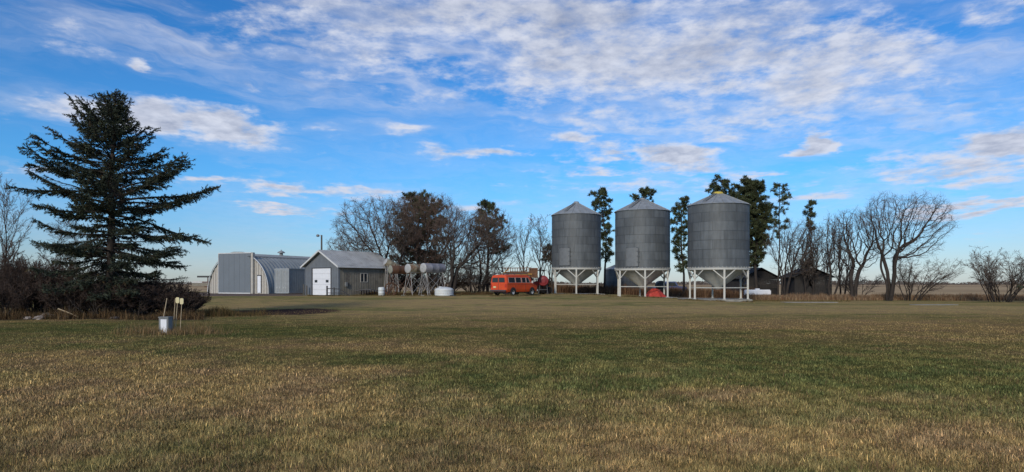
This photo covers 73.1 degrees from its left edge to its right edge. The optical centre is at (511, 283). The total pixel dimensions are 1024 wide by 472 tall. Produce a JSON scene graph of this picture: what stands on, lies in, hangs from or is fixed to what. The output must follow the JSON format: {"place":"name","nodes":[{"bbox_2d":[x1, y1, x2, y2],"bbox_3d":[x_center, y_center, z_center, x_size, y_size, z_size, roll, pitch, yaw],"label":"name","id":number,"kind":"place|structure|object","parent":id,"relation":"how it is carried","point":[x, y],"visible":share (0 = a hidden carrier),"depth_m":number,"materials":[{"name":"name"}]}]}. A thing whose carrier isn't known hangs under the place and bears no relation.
{"place":"outdoors","nodes":[
{"label":"outdoors","id":0,"kind":"place"},
{"bbox_2d":[0,306,204,319],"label":"tall dry grass","id":1,"kind":"structure","parent":0,"point":[60,315],"depth_m":30.76,"materials":[{"name":"brown plant"}]},
{"bbox_2d":[192,281,208,285],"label":"distant shed","id":2,"kind":"structure","parent":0,"point":[197,283],"depth_m":420.00,"materials":[{"name":"white metal"}]},
{"bbox_2d":[146,303,289,318],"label":"tall dry grass","id":3,"kind":"structure","parent":0,"point":[214,312],"depth_m":33.41,"materials":[{"name":"brown plant"}]},
{"bbox_2d":[365,290,492,294],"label":"tall dry grass","id":4,"kind":"structure","parent":0,"point":[457,293],"depth_m":70.88,"materials":[{"name":"brown plant"}]},
{"bbox_2d":[0,283,1023,471],"bbox_3d":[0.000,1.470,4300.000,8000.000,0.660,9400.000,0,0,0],"label":"ground","id":5,"kind":"structure","parent":0,"point":[469,303],"depth_m":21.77,"materials":[{"name":"green plant"}]},
{"bbox_2d":[0,250,28,286],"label":"bare shrub","id":6,"kind":"object","parent":5,"relation":"on","point":[11,260],"visible":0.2,"depth_m":34.02,"materials":[{"name":"brown plant"}]},
{"bbox_2d":[0,171,34,307],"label":"bare sapling","id":7,"kind":"object","parent":5,"relation":"on","point":[14,221],"visible":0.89,"depth_m":44.35,"materials":[{"name":"brown plant"}]},
{"bbox_2d":[0,280,38,315],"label":"bare shrub","id":8,"kind":"object","parent":5,"relation":"on","point":[16,305],"visible":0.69,"depth_m":31.36,"materials":[{"name":"brown plant"}]},
{"bbox_2d":[0,252,62,312],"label":"bare shrub","id":9,"kind":"object","parent":5,"relation":"on","point":[4,270],"visible":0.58,"depth_m":32.57,"materials":[{"name":"brown plant"}]},
{"bbox_2d":[0,274,69,313],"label":"bare shrub","id":10,"kind":"object","parent":5,"relation":"on","point":[35,300],"visible":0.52,"depth_m":31.77,"materials":[{"name":"brown plant"}]},
{"bbox_2d":[32,315,45,319],"bbox_3d":[-20.740,1.544,30.334,0.475,0.286,0.470,0,0,-17],"label":"stone","id":11,"kind":"object","parent":5,"relation":"on","point":[38,317],"visible":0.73,"depth_m":30.18,"materials":[{"name":"grey stone"}]},
{"bbox_2d":[1,254,98,312],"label":"bare shrub","id":12,"kind":"object","parent":5,"relation":"on","point":[44,268],"visible":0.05,"depth_m":36.20,"materials":[{"name":"brown plant"}]},
{"bbox_2d":[8,256,96,311],"bbox_3d":[-22.857,0.145,34.579,4.169,3.060,3.674,0,0,0],"label":"bare shrub","id":13,"kind":"object","parent":5,"relation":"on","point":[31,264],"visible":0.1,"depth_m":34.11,"materials":[{"name":"brown plant"}]},
{"bbox_2d":[38,215,84,276],"bbox_3d":[-30.064,-1.519,46.147,3.153,6.289,3.683,0,0,0],"label":"bare sapling","id":14,"kind":"object","parent":5,"relation":"on","point":[65,238],"visible":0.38,"depth_m":46.09,"materials":[{"name":"brown plant"}]},
{"bbox_2d":[35,284,112,313],"bbox_3d":[-20.340,0.842,32.168,3.406,1.623,2.746,0,0,0],"label":"bare shrub","id":15,"kind":"object","parent":5,"relation":"on","point":[61,303],"visible":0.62,"depth_m":31.42,"materials":[{"name":"brown plant"}]},
{"bbox_2d":[41,267,132,313],"bbox_3d":[-20.467,0.371,33.608,4.181,2.557,3.297,0,0,0],"label":"bare shrub","id":16,"kind":"object","parent":5,"relation":"on","point":[66,279],"visible":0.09,"depth_m":32.75,"materials":[{"name":"brown plant"}]},
{"bbox_2d":[54,279,145,316],"bbox_3d":[-18.790,0.728,31.927,3.662,1.855,3.087,0,0,0],"label":"bare shrub","id":17,"kind":"object","parent":5,"relation":"on","point":[104,304],"visible":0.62,"depth_m":31.28,"materials":[{"name":"brown plant"}]},
{"bbox_2d":[4,89,220,311],"bbox_3d":[-18.671,-3.873,32.856,8.862,10.892,8.350,0,0,0],"label":"spruce tree","id":18,"kind":"object","parent":5,"relation":"on","point":[113,111],"visible":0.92,"depth_m":32.12,"materials":[{"name":"green plant"}]},
{"bbox_2d":[98,275,166,313],"bbox_3d":[-19.101,0.522,34.413,3.704,2.290,3.180,0,0,0],"label":"bare shrub","id":19,"kind":"object","parent":5,"relation":"on","point":[140,282],"visible":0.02,"depth_m":34.04,"materials":[{"name":"brown plant"}]},
{"bbox_2d":[98,275,183,312],"bbox_3d":[-19.850,0.599,36.762,4.531,2.180,3.806,0,0,0],"label":"bare shrub","id":20,"kind":"object","parent":5,"relation":"on","point":[174,290],"visible":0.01,"depth_m":36.83,"materials":[{"name":"brown plant"}]},
{"bbox_2d":[97,285,186,315],"bbox_3d":[-16.964,0.858,31.964,3.926,1.653,2.817,0,0,-40],"label":"bare shrub","id":21,"kind":"object","parent":5,"relation":"on","point":[143,301],"visible":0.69,"depth_m":31.71,"materials":[{"name":"brown plant"}]},
{"bbox_2d":[158,316,172,332],"bbox_3d":[-10.826,1.335,21.615,0.380,0.585,0.240,0,0,14],"label":"utility pedestal","id":22,"kind":"object","parent":5,"relation":"on","point":[166,322],"visible":0.79,"depth_m":21.51,"materials":[{"name":"white paint"}]},
{"bbox_2d":[135,281,201,314],"bbox_3d":[-17.028,0.764,33.447,3.461,1.840,2.762,0,0,0],"label":"bare shrub","id":23,"kind":"object","parent":5,"relation":"on","point":[180,288],"visible":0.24,"depth_m":33.07,"materials":[{"name":"brown plant"}]},
{"bbox_2d":[91,318,250,335],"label":"tall dry grass","id":24,"kind":"structure","parent":5,"relation":"on","point":[189,329],"depth_m":21.51,"materials":[{"name":"brown plant"}]},
{"bbox_2d":[146,292,205,313],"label":"bare shrub","id":25,"kind":"object","parent":5,"relation":"on","point":[190,304],"visible":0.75,"depth_m":32.14,"materials":[{"name":"brown plant"}]},
{"bbox_2d":[180,298,183,328],"bbox_3d":[-10.326,1.074,21.600,0.126,1.215,0.028,0,0,0],"label":"marker stake","id":26,"kind":"object","parent":5,"relation":"on","point":[181,301],"visible":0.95,"depth_m":21.59,"materials":[{"name":"brown wood"}]},
{"bbox_2d":[172,288,211,310],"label":"bare shrub","id":27,"kind":"object","parent":5,"relation":"on","point":[208,299],"visible":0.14,"depth_m":34.40,"materials":[{"name":"brown plant"}]},
{"bbox_2d":[207,250,309,293],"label":"quonset building","id":28,"kind":"structure","parent":5,"relation":"on","point":[243,273],"depth_m":84.82,"materials":[{"name":"metal"}]},
{"bbox_2d":[218,252,251,293],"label":"sliding door","id":29,"kind":"structure","parent":28,"relation":"in","point":[234,269],"depth_m":84.81,"materials":[{"name":"grey metal"}]},
{"bbox_2d":[257,275,260,292],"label":"walk door","id":30,"kind":"structure","parent":28,"relation":"in","point":[258,276],"depth_m":83.52,"materials":[{"name":"white paint"}]},
{"bbox_2d":[275,268,304,292],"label":"shipping container","id":31,"kind":"object","parent":5,"relation":"on","point":[289,280],"visible":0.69,"depth_m":79.23,"materials":[{"name":"metal"}]},
{"bbox_2d":[276,270,281,291],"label":"door leaf","id":32,"kind":"structure","parent":31,"relation":"in","point":[278,272],"depth_m":79.18,"materials":[{"name":"paint"}]},
{"bbox_2d":[282,270,287,291],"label":"door leaf","id":33,"kind":"structure","parent":31,"relation":"in","point":[284,272],"depth_m":78.84,"materials":[{"name":"paint"}]},
{"bbox_2d":[326,286,349,295],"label":"pipe rail","id":34,"kind":"object","parent":5,"relation":"on","point":[333,288],"visible":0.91,"depth_m":66.25,"materials":[{"name":"grey metal"}]},
{"bbox_2d":[300,250,391,295],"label":"garage","id":35,"kind":"structure","parent":5,"relation":"on","point":[349,272],"depth_m":70.12,"materials":[{"name":"grey wood"}]},
{"bbox_2d":[313,268,329,294],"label":"overhead door","id":36,"kind":"structure","parent":35,"relation":"in","point":[321,276],"depth_m":69.73,"materials":[{"name":"white paint"}]},
{"bbox_2d":[360,273,367,281],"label":"window","id":37,"kind":"structure","parent":35,"relation":"in","point":[363,276],"depth_m":70.45,"materials":[{"name":"white glass"}]},
{"bbox_2d":[325,232,377,251],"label":"bare tree","id":38,"kind":"object","parent":5,"relation":"on","point":[336,240],"visible":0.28,"depth_m":97.16,"materials":[{"name":"brown plant"}]},
{"bbox_2d":[355,285,377,294],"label":"disc harrow","id":39,"kind":"object","parent":5,"relation":"on","point":[363,290],"visible":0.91,"depth_m":69.20,"materials":[{"name":"brown"}]},
{"bbox_2d":[330,194,423,281],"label":"bare tree","id":40,"kind":"object","parent":5,"relation":"on","point":[386,237],"visible":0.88,"depth_m":74.92,"materials":[{"name":"brown plant"}]},
{"bbox_2d":[378,287,384,295],"bbox_3d":[-12.316,0.772,65.200,0.620,0.850,0.620,0,0,0],"label":"plastic barrel","id":41,"kind":"object","parent":5,"relation":"on","point":[381,290],"visible":0.9,"depth_m":64.95,"materials":[{"name":"white plastic"}]},
{"bbox_2d":[384,282,397,294],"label":"wagon wheel","id":42,"kind":"object","parent":5,"relation":"on","point":[391,288],"visible":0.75,"depth_m":68.57,"materials":[{"name":"wood"}]},
{"bbox_2d":[383,258,399,291],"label":"fuel tank","id":43,"kind":"object","parent":5,"relation":"on","point":[387,262],"visible":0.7,"depth_m":72.02,"materials":[{"name":"metal"}]},
{"bbox_2d":[387,264,411,294],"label":"fuel tank","id":44,"kind":"object","parent":5,"relation":"on","point":[393,269],"visible":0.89,"depth_m":67.75,"materials":[{"name":"metal"}]},
{"bbox_2d":[392,273,418,291],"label":"bare shrub","id":45,"kind":"object","parent":5,"relation":"on","point":[400,276],"visible":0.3,"depth_m":78.37,"materials":[{"name":"brown plant"}]},
{"bbox_2d":[403,263,429,295],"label":"fuel tank","id":46,"kind":"object","parent":5,"relation":"on","point":[412,268],"visible":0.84,"depth_m":66.70,"materials":[{"name":"metal"}]},
{"bbox_2d":[388,189,449,291],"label":"pine tree","id":47,"kind":"object","parent":5,"relation":"on","point":[409,194],"visible":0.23,"depth_m":82.96,"materials":[{"name":"brown plant"}]},
{"bbox_2d":[398,273,444,292],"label":"bare shrub","id":48,"kind":"object","parent":5,"relation":"on","point":[419,281],"visible":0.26,"depth_m":81.11,"materials":[{"name":"brown plant"}]},
{"bbox_2d":[380,191,465,291],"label":"bare tree","id":49,"kind":"object","parent":5,"relation":"on","point":[428,224],"visible":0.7,"depth_m":76.26,"materials":[{"name":"brown plant"}]},
{"bbox_2d":[419,262,445,293],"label":"fuel tank","id":50,"kind":"object","parent":5,"relation":"on","point":[427,267],"visible":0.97,"depth_m":66.41,"materials":[{"name":"silver metal"}]},
{"bbox_2d":[418,243,467,285],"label":"bare tree","id":51,"kind":"object","parent":5,"relation":"on","point":[446,270],"visible":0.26,"depth_m":79.85,"materials":[{"name":"brown plant"}]},
{"bbox_2d":[435,286,453,295],"bbox_3d":[-6.380,0.735,65.000,1.780,0.890,1.780,0,0,0],"label":"poly tank","id":52,"kind":"object","parent":5,"relation":"on","point":[443,291],"visible":0.94,"depth_m":64.26,"materials":[{"name":"white plastic"}]},
{"bbox_2d":[427,272,476,292],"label":"bare shrub","id":53,"kind":"object","parent":5,"relation":"on","point":[459,283],"visible":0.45,"depth_m":77.94,"materials":[{"name":"brown plant"}]},
{"bbox_2d":[427,209,508,291],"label":"bare tree","id":54,"kind":"object","parent":5,"relation":"on","point":[452,284],"visible":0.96,"depth_m":73.62,"materials":[{"name":"brown plant"}]},
{"bbox_2d":[457,221,487,291],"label":"bare tree","id":55,"kind":"object","parent":5,"relation":"on","point":[472,254],"visible":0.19,"depth_m":81.82,"materials":[{"name":"brown plant"}]},
{"bbox_2d":[458,271,491,292],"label":"bare shrub","id":56,"kind":"object","parent":5,"relation":"on","point":[475,284],"visible":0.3,"depth_m":81.74,"materials":[{"name":"brown plant"}]},
{"bbox_2d":[456,260,503,292],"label":"bare shrub","id":57,"kind":"object","parent":5,"relation":"on","point":[471,276],"visible":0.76,"depth_m":75.66,"materials":[{"name":"brown plant"}]},
{"bbox_2d":[462,206,519,292],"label":"bare tree","id":58,"kind":"object","parent":5,"relation":"on","point":[505,241],"visible":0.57,"depth_m":78.66,"materials":[{"name":"brown plant"}]},
{"bbox_2d":[472,198,512,291],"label":"pine tree","id":59,"kind":"object","parent":5,"relation":"on","point":[484,203],"visible":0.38,"depth_m":84.44,"materials":[{"name":"green plant"}]},
{"bbox_2d":[489,231,517,274],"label":"bare tree","id":60,"kind":"object","parent":5,"relation":"on","point":[501,257],"visible":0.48,"depth_m":85.52,"materials":[{"name":"brown plant"}]},
{"bbox_2d":[490,273,537,295],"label":"van","id":61,"kind":"object","parent":5,"relation":"on","point":[512,284],"visible":0.95,"depth_m":65.03,"materials":[{"name":"orange paint"}]},
{"bbox_2d":[501,267,537,294],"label":"hay wagon","id":62,"kind":"object","parent":5,"relation":"on","point":[533,273],"visible":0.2,"depth_m":70.72,"materials":[{"name":"brown wood"}]},
{"bbox_2d":[512,218,538,292],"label":"bare tree","id":63,"kind":"object","parent":5,"relation":"on","point":[523,249],"visible":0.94,"depth_m":84.38,"materials":[{"name":"brown plant"}]},
{"bbox_2d":[528,214,551,275],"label":"bare tree","id":64,"kind":"object","parent":5,"relation":"on","point":[537,253],"visible":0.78,"depth_m":87.12,"materials":[{"name":"brown plant"}]},
{"bbox_2d":[533,270,551,293],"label":"old tractor","id":65,"kind":"object","parent":5,"relation":"on","point":[543,287],"visible":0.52,"depth_m":73.60,"materials":[{"name":"red paint"}]},
{"bbox_2d":[538,275,548,293],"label":"red tank","id":66,"kind":"object","parent":5,"relation":"on","point":[543,280],"visible":0.94,"depth_m":71.95,"materials":[{"name":"metal"}]},
{"bbox_2d":[537,225,552,292],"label":"bare tree","id":67,"kind":"object","parent":5,"relation":"on","point":[547,256],"visible":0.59,"depth_m":82.19,"materials":[{"name":"brown plant"}]},
{"bbox_2d":[540,243,551,277],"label":"pine tree","id":68,"kind":"object","parent":5,"relation":"on","point":[545,255],"visible":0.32,"depth_m":89.91,"materials":[{"name":"green plant"}]},
{"bbox_2d":[552,293,603,294],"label":"concrete pad","id":69,"kind":"object","parent":5,"relation":"on","point":[580,293],"visible":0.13,"depth_m":76.75,"materials":[{"name":"grey concrete"}]},
{"bbox_2d":[551,201,601,293],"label":"hopper bin","id":70,"kind":"object","parent":69,"relation":"on","point":[576,243],"visible":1,"depth_m":73.80,"materials":[{"name":"grey metal"}]},
{"bbox_2d":[559,247,570,265],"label":"bin door","id":71,"kind":"structure","parent":70,"relation":"in","point":[564,252],"depth_m":73.65,"materials":[{"name":"grey metal"}]},
{"bbox_2d":[307,293,850,301],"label":"rough grass","id":72,"kind":"structure","parent":5,"relation":"on","point":[600,294],"depth_m":65.83,"materials":[{"name":"brown plant"}]},
{"bbox_2d":[161,279,1023,284],"bbox_3d":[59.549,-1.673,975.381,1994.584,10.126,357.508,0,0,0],"label":"treeline","id":73,"kind":"object","parent":5,"relation":"on","point":[706,283],"visible":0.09,"depth_m":888.50,"materials":[{"name":"brown plant"}]},
{"bbox_2d":[587,186,614,286],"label":"pine tree","id":74,"kind":"object","parent":5,"relation":"on","point":[607,242],"visible":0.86,"depth_m":85.55,"materials":[{"name":"green plant"}]},
{"bbox_2d":[606,265,638,289],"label":"grain bin","id":75,"kind":"object","parent":5,"relation":"on","point":[611,277],"visible":0.21,"depth_m":89.97,"materials":[{"name":"grey metal"}]},
{"bbox_2d":[629,187,656,202],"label":"pine tree","id":76,"kind":"object","parent":5,"relation":"on","point":[645,192],"visible":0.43,"depth_m":87.69,"materials":[{"name":"green plant"}]},
{"bbox_2d":[535,282,754,297],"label":"tall dry grass","id":77,"kind":"structure","parent":5,"relation":"on","point":[677,291],"depth_m":83.57,"materials":[{"name":"brown plant"}]},
{"bbox_2d":[649,281,685,289],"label":"pickup truck","id":78,"kind":"object","parent":5,"relation":"on","point":[672,283],"depth_m":94.68,"materials":[{"name":"blue paint"}]},
{"bbox_2d":[670,196,689,293],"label":"pine tree","id":79,"kind":"object","parent":5,"relation":"on","point":[680,232],"visible":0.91,"depth_m":83.85,"materials":[{"name":"green plant"}]},
{"bbox_2d":[676,298,745,301],"bbox_3d":[17.875,1.709,63.300,4.972,0.600,6.600,0,0,0],"label":"concrete pad","id":80,"kind":"object","parent":5,"relation":"on","point":[727,300],"visible":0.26,"depth_m":60.34,"materials":[{"name":"grey concrete"}]},
{"bbox_2d":[686,191,750,298],"bbox_3d":[18.914,-3.505,63.400,5.672,9.828,5.648,0,0,17],"label":"hopper bin","id":81,"kind":"object","parent":80,"relation":"on","point":[718,243],"visible":0.99,"depth_m":61.24,"materials":[{"name":"grey metal"}]},
{"bbox_2d":[704,174,741,288],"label":"pine tree","id":82,"kind":"object","parent":5,"relation":"on","point":[716,187],"visible":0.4,"depth_m":87.66,"materials":[{"name":"green plant"}]},
{"bbox_2d":[729,183,753,289],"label":"pine tree","id":83,"kind":"object","parent":5,"relation":"on","point":[738,187],"visible":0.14,"depth_m":85.91,"materials":[{"name":"green plant"}]},
{"bbox_2d":[725,268,779,295],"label":"wooden shed","id":84,"kind":"structure","parent":5,"relation":"on","point":[767,279],"depth_m":87.14,"materials":[{"name":"wood"}]},
{"bbox_2d":[735,174,775,287],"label":"pine tree","id":85,"kind":"object","parent":5,"relation":"on","point":[759,215],"visible":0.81,"depth_m":83.31,"materials":[{"name":"green plant"}]},
{"bbox_2d":[766,182,793,293],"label":"pine tree","id":86,"kind":"object","parent":5,"relation":"on","point":[783,197],"visible":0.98,"depth_m":79.98,"materials":[{"name":"green plant"}]},
{"bbox_2d":[763,219,825,295],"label":"bare tree","id":87,"kind":"object","parent":5,"relation":"on","point":[784,291],"visible":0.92,"depth_m":78.75,"materials":[{"name":"brown plant"}]},
{"bbox_2d":[780,230,812,283],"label":"bare tree","id":88,"kind":"object","parent":5,"relation":"on","point":[794,268],"visible":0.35,"depth_m":82.14,"materials":[{"name":"brown plant"}]},
{"bbox_2d":[779,268,835,295],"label":"wooden shed","id":89,"kind":"structure","parent":5,"relation":"on","point":[797,285],"depth_m":79.06,"materials":[{"name":"wood"}]},
{"bbox_2d":[802,199,817,285],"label":"pine tree","id":90,"kind":"object","parent":5,"relation":"on","point":[810,207],"visible":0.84,"depth_m":79.97,"materials":[{"name":"green plant"}]},
{"bbox_2d":[785,302,837,302],"bbox_3d":[27.011,1.853,62.900,4.723,0.300,1.400,0,0,0],"label":"concrete strip","id":91,"kind":"object","parent":5,"relation":"on","point":[811,302],"visible":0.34,"depth_m":62.20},
{"bbox_2d":[792,226,831,294],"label":"bare tree","id":92,"kind":"object","parent":5,"relation":"on","point":[814,267],"visible":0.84,"depth_m":77.97,"materials":[{"name":"brown plant"}]},
{"bbox_2d":[804,220,840,283],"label":"bare tree","id":93,"kind":"object","parent":5,"relation":"on","point":[830,253],"visible":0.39,"depth_m":79.87,"materials":[{"name":"brown plant"}]},
{"bbox_2d":[813,211,849,295],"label":"bare tree","id":94,"kind":"object","parent":5,"relation":"on","point":[829,263],"visible":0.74,"depth_m":75.97,"materials":[{"name":"brown plant"}]},
{"bbox_2d":[833,221,855,293],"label":"bare tree","id":95,"kind":"object","parent":5,"relation":"on","point":[847,270],"visible":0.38,"depth_m":80.14,"materials":[{"name":"brown plant"}]},
{"bbox_2d":[822,208,892,297],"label":"bare tree","id":96,"kind":"object","parent":5,"relation":"on","point":[853,291],"visible":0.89,"depth_m":72.74,"materials":[{"name":"brown plant"}]},
{"bbox_2d":[831,272,884,294],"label":"bare bush","id":97,"kind":"object","parent":5,"relation":"on","point":[843,285],"visible":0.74,"depth_m":76.70,"materials":[{"name":"brown plant"}]},
{"bbox_2d":[853,189,958,300],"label":"bare tree","id":98,"kind":"object","parent":5,"relation":"on","point":[890,285],"visible":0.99,"depth_m":69.40,"materials":[{"name":"brown plant"}]},
{"bbox_2d":[889,253,966,300],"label":"bare bush","id":99,"kind":"object","parent":5,"relation":"on","point":[910,272],"visible":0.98,"depth_m":70.49,"materials":[{"name":"brown plant"}]},
{"bbox_2d":[909,304,954,304],"bbox_3d":[32.585,1.782,53.400,3.337,0.300,0.800,0,0,0],"label":"concrete strip","id":100,"kind":"object","parent":5,"relation":"on","point":[931,304],"visible":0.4,"depth_m":53.37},
{"bbox_2d":[958,245,1023,301],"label":"bare bush","id":101,"kind":"object","parent":5,"relation":"on","point":[1012,277],"visible":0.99,"depth_m":65.08,"materials":[{"name":"brown plant"}]},
{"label":"concrete pad","id":102,"kind":"object","parent":5,"relation":"on","visible":0},
{"bbox_2d":[614,198,670,296],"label":"hopper bin","id":103,"kind":"object","parent":102,"relation":"on","point":[642,243],"visible":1,"depth_m":66.33,"materials":[{"name":"grey metal"}]},
{"bbox_2d":[626,247,638,266],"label":"bin door","id":104,"kind":"structure","parent":103,"relation":"in","point":[631,252],"depth_m":66.15,"materials":[{"name":"grey metal"}]},
{"bbox_2d":[646,288,666,296],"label":"red cover","id":105,"kind":"object","parent":102,"relation":"on","point":[654,292],"visible":0.91,"depth_m":67.13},
{"bbox_2d":[0,0,1023,283],"label":"sky","id":106,"kind":"structure","parent":0,"point":[298,109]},
{"bbox_2d":[655,281,665,292],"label":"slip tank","id":107,"kind":"object","parent":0,"point":[658,283],"visible":0.61,"depth_m":81.22,"materials":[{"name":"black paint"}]},
{"bbox_2d":[744,288,770,294],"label":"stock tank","id":108,"kind":"object","parent":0,"point":[756,291],"visible":0.69,"depth_m":80.10,"materials":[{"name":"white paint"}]},
{"bbox_2d":[744,292,1023,300],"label":"tall dry grass","id":109,"kind":"structure","parent":0,"point":[899,296],"depth_m":72.05,"materials":[{"name":"brown plant"}]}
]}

